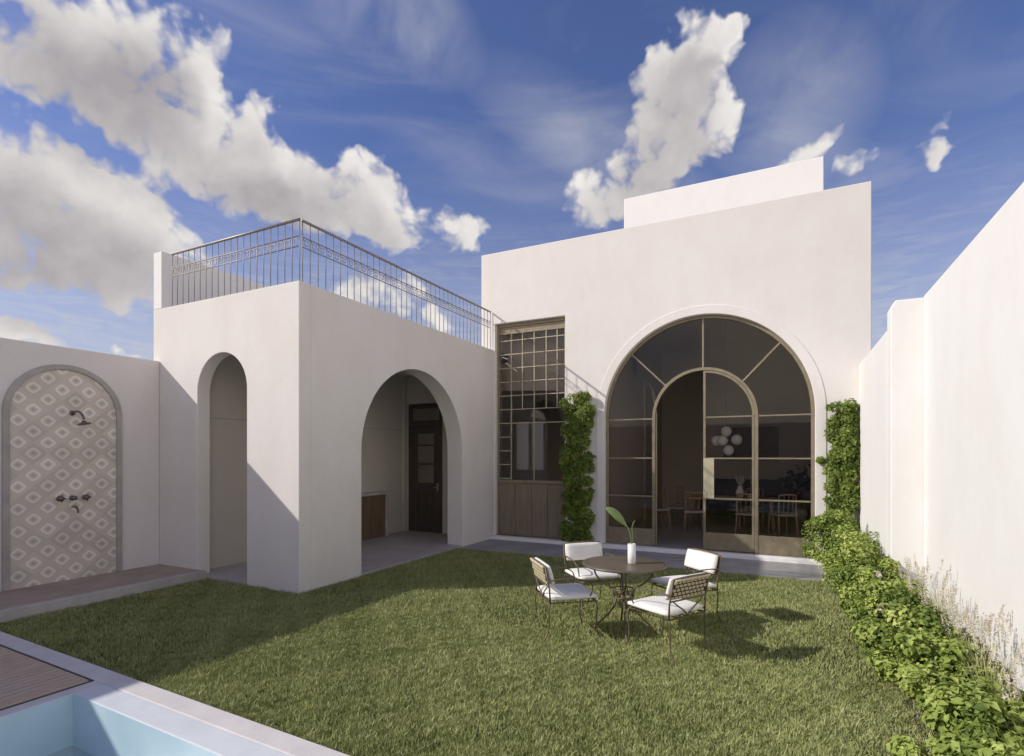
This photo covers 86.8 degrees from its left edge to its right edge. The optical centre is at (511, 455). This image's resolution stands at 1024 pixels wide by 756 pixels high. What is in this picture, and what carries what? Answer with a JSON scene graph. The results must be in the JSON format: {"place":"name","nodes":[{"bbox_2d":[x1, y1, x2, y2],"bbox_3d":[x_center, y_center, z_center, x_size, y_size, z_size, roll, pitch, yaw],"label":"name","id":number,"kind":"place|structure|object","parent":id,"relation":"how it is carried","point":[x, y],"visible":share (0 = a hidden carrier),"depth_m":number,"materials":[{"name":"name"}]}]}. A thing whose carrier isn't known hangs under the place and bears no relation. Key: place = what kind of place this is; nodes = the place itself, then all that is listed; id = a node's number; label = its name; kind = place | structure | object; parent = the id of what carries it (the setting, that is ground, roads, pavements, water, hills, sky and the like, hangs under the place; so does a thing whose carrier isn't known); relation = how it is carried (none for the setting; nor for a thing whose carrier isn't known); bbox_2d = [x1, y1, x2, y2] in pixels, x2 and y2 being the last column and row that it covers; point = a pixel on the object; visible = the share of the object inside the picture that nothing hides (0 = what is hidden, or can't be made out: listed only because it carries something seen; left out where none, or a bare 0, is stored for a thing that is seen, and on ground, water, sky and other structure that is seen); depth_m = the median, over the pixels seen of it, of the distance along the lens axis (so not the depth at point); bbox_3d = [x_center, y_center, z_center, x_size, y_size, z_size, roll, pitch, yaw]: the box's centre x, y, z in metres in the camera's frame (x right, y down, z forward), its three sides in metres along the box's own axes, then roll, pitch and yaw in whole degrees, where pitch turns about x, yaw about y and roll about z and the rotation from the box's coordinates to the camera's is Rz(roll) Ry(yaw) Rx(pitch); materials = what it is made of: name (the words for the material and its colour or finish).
{"place":"outdoors","nodes":[
{"label":"outdoors","id":0,"kind":"place"},
{"bbox_2d":[0,548,934,755],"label":"grass","id":1,"kind":"structure","parent":0,"point":[266,649],"depth_m":4.73,"materials":[{"name":"green plant"}]},
{"bbox_2d":[529,557,599,642],"bbox_3d":[0.536,1.452,5.589,0.622,0.762,0.589,0,0,-13],"label":"garden chair","id":2,"kind":"object","parent":1,"relation":"on","point":[550,590],"visible":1,"depth_m":5.42,"materials":[{"name":"fabric"}]},
{"bbox_2d":[562,541,623,615],"bbox_3d":[0.952,1.452,6.477,0.589,0.762,0.621,0,0,-18],"label":"garden chair","id":3,"kind":"object","parent":1,"relation":"on","point":[580,550],"visible":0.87,"depth_m":6.60,"materials":[{"name":"fabric"}]},
{"bbox_2d":[582,555,665,640],"bbox_3d":[1.168,1.487,5.662,0.864,0.723,0.864,0,0,27],"label":"garden table","id":4,"kind":"object","parent":1,"relation":"on","point":[618,564],"visible":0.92,"depth_m":5.62,"materials":[{"name":"metal"}]},
{"bbox_2d":[606,507,635,563],"bbox_3d":[1.132,0.833,5.638,0.307,0.585,0.082,0,0,8],"label":"vase","id":5,"kind":"object","parent":4,"relation":"on","point":[614,513],"visible":1,"depth_m":5.62,"materials":[{"name":"white ceramic"}]},
{"bbox_2d":[624,572,711,664],"bbox_3d":[1.460,1.452,5.080,0.589,0.762,0.622,0,0,-33],"label":"garden chair","id":6,"kind":"object","parent":1,"relation":"on","point":[670,602],"visible":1,"depth_m":4.91,"materials":[{"name":"fabric"}]},
{"bbox_2d":[648,548,723,629],"bbox_3d":[1.917,1.452,5.991,0.621,0.762,0.589,0,0,-21],"label":"garden chair","id":7,"kind":"object","parent":1,"relation":"on","point":[699,560],"visible":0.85,"depth_m":5.98,"materials":[{"name":"fabric"}]},
{"bbox_2d":[0,0,1023,359],"label":"sky","id":8,"kind":"structure","parent":0,"point":[432,138],"materials":[{"name":"blue"}]},
{"bbox_2d":[460,539,831,583],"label":"terrace","id":9,"kind":"structure","parent":0,"point":[808,572],"depth_m":9.34,"materials":[{"name":"grey concrete"}]},
{"label":"ground","id":10,"kind":"structure","parent":0,"visible":0},
{"bbox_2d":[0,644,93,710],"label":"wooden deck","id":11,"kind":"structure","parent":10,"relation":"on","point":[25,678],"depth_m":4.31,"materials":[{"name":"brown wood"}]},
{"bbox_2d":[0,337,158,591],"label":"garden wall","id":12,"kind":"structure","parent":10,"relation":"on","point":[106,459],"depth_m":7.50,"materials":[{"name":"grey paint"}]},
{"bbox_2d":[56,410,91,512],"bbox_3d":[-5.930,0.089,7.399,0.325,1.408,0.400,0,0,27],"label":"shower fixture","id":13,"kind":"object","parent":12,"relation":"attached to","point":[61,498],"visible":1,"depth_m":7.41,"materials":[{"name":"metal"}]},
{"bbox_2d":[0,564,206,622],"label":"shower platform","id":14,"kind":"structure","parent":10,"relation":"on","point":[33,600],"depth_m":6.96,"materials":[{"name":"grey concrete"}]},
{"bbox_2d":[0,694,217,755],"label":"pool basin","id":15,"kind":"object","parent":10,"relation":"in","point":[87,726],"visible":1,"depth_m":3.84,"materials":[{"name":"blue tile"}]},
{"bbox_2d":[46,745,92,755],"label":"pool water","id":16,"kind":"structure","parent":15,"relation":"in","point":[72,750],"depth_m":3.97,"materials":[{"name":"blue liquid"}]},
{"bbox_2d":[74,684,288,755],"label":"pool ledge","id":17,"kind":"object","parent":15,"relation":"attached to","point":[210,738],"visible":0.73,"depth_m":3.60,"materials":[{"name":"stone"}]},
{"bbox_2d":[0,631,349,755],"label":"pool coping","id":18,"kind":"object","parent":10,"relation":"on","point":[273,738],"visible":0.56,"depth_m":3.92,"materials":[{"name":"grey stone"}]},
{"bbox_2d":[154,251,493,593],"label":"arcade wing","id":19,"kind":"structure","parent":10,"relation":"on","point":[294,423],"depth_m":8.28,"materials":[{"name":"white paint"}]},
{"bbox_2d":[171,218,300,305],"bbox_3d":[-4.089,-2.727,7.869,2.806,0.893,0.038,0,0,27],"label":"terrace railing","id":20,"kind":"object","parent":19,"relation":"on","point":[237,237],"visible":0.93,"depth_m":7.81,"materials":[{"name":"metal"}]},
{"bbox_2d":[361,491,388,539],"bbox_3d":[-3.297,1.298,11.177,0.205,0.985,2.060,0,0,27],"label":"counter","id":21,"kind":"object","parent":19,"relation":"on","point":[374,514],"visible":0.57,"depth_m":11.70,"materials":[{"name":"brown wood"}]},
{"bbox_2d":[301,219,490,348],"bbox_3d":[-1.647,-2.727,9.602,0.038,0.893,5.216,0,0,27],"label":"terrace railing","id":22,"kind":"object","parent":19,"relation":"on","point":[373,255],"visible":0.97,"depth_m":8.99,"materials":[{"name":"metal"}]},
{"bbox_2d":[409,403,441,532],"bbox_3d":[-2.020,0.295,12.658,0.970,2.990,0.114,0,0,27],"label":"garden door","id":23,"kind":"structure","parent":19,"relation":"in","point":[425,450],"depth_m":12.68,"materials":[{"name":"brown wood"}]},
{"bbox_2d":[411,156,871,558],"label":"house","id":24,"kind":"structure","parent":10,"relation":"on","point":[625,327],"depth_m":10.99,"materials":[{"name":"white paint"}]},
{"bbox_2d":[517,421,542,469],"bbox_3d":[0.537,-0.275,15.823,0.886,1.410,0.010,0,0,27],"label":"frosted window","id":25,"kind":"structure","parent":24,"relation":"in","point":[522,428],"depth_m":15.85,"materials":[{"name":"grey glass"}]},
{"bbox_2d":[497,317,564,538],"bbox_3d":[0.419,-0.561,11.653,1.634,4.630,0.080,0,0,27],"label":"tall window","id":26,"kind":"structure","parent":24,"relation":"in","point":[533,509],"depth_m":11.68,"materials":[{"name":"brown metal"}]},
{"bbox_2d":[558,391,596,542],"bbox_3d":[1.299,0.269,10.904,0.832,3.138,0.324,0,0,27],"label":"climbing vine","id":27,"kind":"object","parent":24,"relation":"attached to","point":[572,460],"visible":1,"depth_m":10.86,"materials":[{"name":"green plant"}]},
{"bbox_2d":[643,380,656,544],"bbox_3d":[2.790,0.088,10.942,0.040,3.313,0.875,0,0,-1],"label":"door leaf","id":28,"kind":"structure","parent":24,"relation":"in","point":[649,399],"depth_m":11.06,"materials":[{"name":"brown metal"}]},
{"bbox_2d":[657,507,670,528],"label":"dining chair","id":29,"kind":"object","parent":24,"relation":"on","point":[661,509],"visible":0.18,"depth_m":12.86,"materials":[{"name":"wood"}]},
{"bbox_2d":[663,488,684,525],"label":"dining chair","id":30,"kind":"object","parent":24,"relation":"on","point":[668,506],"visible":0.91,"depth_m":13.37,"materials":[{"name":"wood"}]},
{"bbox_2d":[672,486,697,522],"bbox_3d":[4.542,1.295,14.246,0.451,0.931,0.543,0,0,-27],"label":"dining chair","id":31,"kind":"object","parent":24,"relation":"on","point":[679,503],"visible":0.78,"depth_m":14.31,"materials":[{"name":"wood"}]},
{"bbox_2d":[683,492,702,531],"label":"dining chair","id":32,"kind":"object","parent":24,"relation":"on","point":[689,510],"visible":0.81,"depth_m":12.42,"materials":[{"name":"wood"}]},
{"bbox_2d":[606,315,814,556],"bbox_3d":[3.541,-0.417,10.081,3.664,4.341,0.070,0,0,27],"label":"arched window","id":33,"kind":"structure","parent":24,"relation":"in","point":[772,545],"depth_m":10.01,"materials":[{"name":"brown metal"}]},
{"bbox_2d":[711,320,741,455],"bbox_3d":[4.853,-1.660,12.247,0.660,3.340,0.400,0,0,27],"label":"pendant lamp","id":34,"kind":"object","parent":24,"relation":"hanging from","point":[723,440],"visible":1,"depth_m":12.21,"materials":[{"name":"metal"}]},
{"bbox_2d":[703,370,754,552],"bbox_3d":[3.941,0.088,9.849,0.875,3.313,0.088,0,0,27],"label":"door leaf","id":35,"kind":"structure","parent":24,"relation":"in","point":[711,540],"depth_m":9.91,"materials":[{"name":"brown metal"}]},
{"bbox_2d":[686,494,777,532],"bbox_3d":[5.286,1.384,13.015,2.000,0.753,1.000,0,0,27],"label":"dining table","id":36,"kind":"object","parent":24,"relation":"on","point":[697,498],"visible":0.66,"depth_m":12.89,"materials":[{"name":"brown wood"}]},
{"bbox_2d":[735,475,744,497],"bbox_3d":[5.354,0.742,12.703,0.226,0.530,0.228,0,0,27],"label":"vase","id":37,"kind":"object","parent":36,"relation":"on","point":[740,481],"visible":0.89,"depth_m":12.65,"materials":[{"name":"white ceramic"}]},
{"bbox_2d":[735,493,759,533],"bbox_3d":[5.224,1.295,12.011,0.451,0.931,0.543,0,0,33],"label":"dining chair","id":38,"kind":"object","parent":24,"relation":"on","point":[740,513],"visible":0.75,"depth_m":11.95,"materials":[{"name":"wood"}]},
{"bbox_2d":[700,479,801,514],"bbox_3d":[6.828,1.183,15.513,2.620,0.950,0.950,0,0,27],"label":"sofa","id":39,"kind":"object","parent":24,"relation":"on","point":[729,487],"visible":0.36,"depth_m":15.46,"materials":[{"name":"grey fabric"}]},
{"bbox_2d":[723,427,778,459],"bbox_3d":[7.247,-0.350,16.455,1.540,1.000,0.050,0,0,27],"label":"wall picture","id":40,"kind":"object","parent":24,"relation":"attached to","point":[768,442],"depth_m":16.35,"materials":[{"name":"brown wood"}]},
{"bbox_2d":[743,488,764,526],"bbox_3d":[6.082,1.295,13.591,0.451,0.931,0.543,0,0,29],"label":"dining chair","id":41,"kind":"object","parent":24,"relation":"on","point":[762,514],"visible":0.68,"depth_m":13.63,"materials":[{"name":"wood"}]},
{"bbox_2d":[767,494,798,536],"bbox_3d":[5.953,1.295,11.870,0.451,0.931,0.543,0,0,-2],"label":"dining chair","id":42,"kind":"object","parent":24,"relation":"on","point":[779,514],"visible":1,"depth_m":11.69,"materials":[{"name":"wood"}]},
{"bbox_2d":[775,464,810,523],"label":"potted plant","id":43,"kind":"object","parent":24,"relation":"on","point":[801,481],"visible":0.8,"depth_m":13.92,"materials":[{"name":"green plant"}]},
{"bbox_2d":[815,398,860,530],"bbox_3d":[5.371,0.465,8.845,0.720,2.784,0.328,0,0,27],"label":"climbing vine","id":44,"kind":"object","parent":24,"relation":"attached to","point":[842,475],"visible":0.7,"depth_m":8.77,"materials":[{"name":"green plant"}]},
{"bbox_2d":[490,535,828,565],"bbox_3d":[2.598,1.806,10.305,6.795,0.101,0.179,0,0,27],"label":"threshold step","id":45,"kind":"object","parent":10,"relation":"on","point":[684,551],"visible":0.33,"depth_m":10.06,"materials":[{"name":"white paint"}]},
{"bbox_2d":[859,331,886,570],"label":"garden wall","id":46,"kind":"structure","parent":10,"relation":"on","point":[873,432],"depth_m":7.31,"materials":[{"name":"white paint"}]},
{"bbox_2d":[857,593,937,755],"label":"planting bed","id":47,"kind":"object","parent":10,"relation":"on","point":[909,703],"depth_m":3.80,"materials":[{"name":"soil"}]},
{"bbox_2d":[799,510,867,579],"bbox_3d":[4.700,1.311,7.880,0.942,1.020,1.002,0,0,27],"label":"shrub","id":48,"kind":"object","parent":47,"relation":"on","point":[825,526],"visible":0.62,"depth_m":7.87,"materials":[{"name":"green plant"}]},
{"bbox_2d":[815,523,882,571],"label":"shrub","id":49,"kind":"object","parent":47,"relation":"on","point":[837,544],"visible":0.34,"depth_m":6.92,"materials":[{"name":"green plant"}]},
{"bbox_2d":[820,537,912,596],"bbox_3d":[4.064,1.387,6.216,0.930,0.869,1.144,0,0,27],"label":"shrub","id":50,"kind":"object","parent":47,"relation":"on","point":[855,567],"visible":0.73,"depth_m":6.10,"materials":[{"name":"green plant"}]},
{"bbox_2d":[836,571,947,636],"bbox_3d":[3.714,1.495,5.312,0.927,0.652,1.083,0,0,27],"label":"shrub","id":51,"kind":"object","parent":47,"relation":"on","point":[850,604],"visible":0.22,"depth_m":5.28,"materials":[{"name":"green plant"}]},
{"bbox_2d":[897,558,937,595],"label":"feather reed","id":52,"kind":"object","parent":47,"relation":"on","point":[910,566],"visible":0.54,"depth_m":5.46,"materials":[{"name":"beige plant"}]},
{"bbox_2d":[850,588,988,661],"bbox_3d":[3.354,1.480,4.563,0.892,0.684,1.096,0,0,27],"label":"shrub","id":53,"kind":"object","parent":47,"relation":"on","point":[878,618],"visible":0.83,"depth_m":4.43,"materials":[{"name":"green plant"}]},
{"bbox_2d":[904,555,955,619],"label":"feather reed","id":54,"kind":"object","parent":47,"relation":"on","point":[942,586],"visible":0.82,"depth_m":4.99,"materials":[{"name":"beige plant"}]},
{"bbox_2d":[907,576,961,626],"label":"feather reed","id":55,"kind":"object","parent":47,"relation":"on","point":[946,597],"visible":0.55,"depth_m":4.50,"materials":[{"name":"beige plant"}]},
{"bbox_2d":[867,626,1023,704],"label":"shrub","id":56,"kind":"object","parent":47,"relation":"on","point":[921,662],"visible":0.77,"depth_m":3.66,"materials":[{"name":"green plant"}]},
{"bbox_2d":[886,680,1023,755],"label":"shrub","id":57,"kind":"object","parent":47,"relation":"on","point":[965,721],"visible":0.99,"depth_m":2.90,"materials":[{"name":"green plant"}]},
{"bbox_2d":[933,592,992,648],"bbox_3d":[3.380,1.457,4.115,0.400,0.726,0.542,0,0,5],"label":"feather reed","id":58,"kind":"object","parent":47,"relation":"on","point":[954,623],"visible":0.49,"depth_m":4.13,"materials":[{"name":"beige plant"}]},
{"bbox_2d":[942,596,1010,674],"bbox_3d":[3.189,1.410,3.710,0.392,0.821,0.584,0,0,27],"label":"feather reed","id":59,"kind":"object","parent":47,"relation":"on","point":[990,620],"visible":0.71,"depth_m":3.68,"materials":[{"name":"beige plant"}]},
{"bbox_2d":[951,610,1023,700],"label":"feather reed","id":60,"kind":"object","parent":47,"relation":"on","point":[972,632],"visible":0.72,"depth_m":3.33,"materials":[{"name":"beige plant"}]},
{"bbox_2d":[998,654,1023,717],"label":"feather reed","id":61,"kind":"object","parent":47,"relation":"on","point":[1016,688],"visible":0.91,"depth_m":2.96,"materials":[{"name":"beige plant"}]},
{"bbox_2d":[1005,718,1023,747],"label":"feather reed","id":62,"kind":"object","parent":47,"relation":"on","point":[1017,729],"visible":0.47,"depth_m":2.75,"materials":[{"name":"green plant"}]},
{"bbox_2d":[887,182,1023,698],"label":"garden wall","id":63,"kind":"structure","parent":10,"relation":"on","point":[955,418],"depth_m":4.59,"materials":[{"name":"white paint"}]}
]}

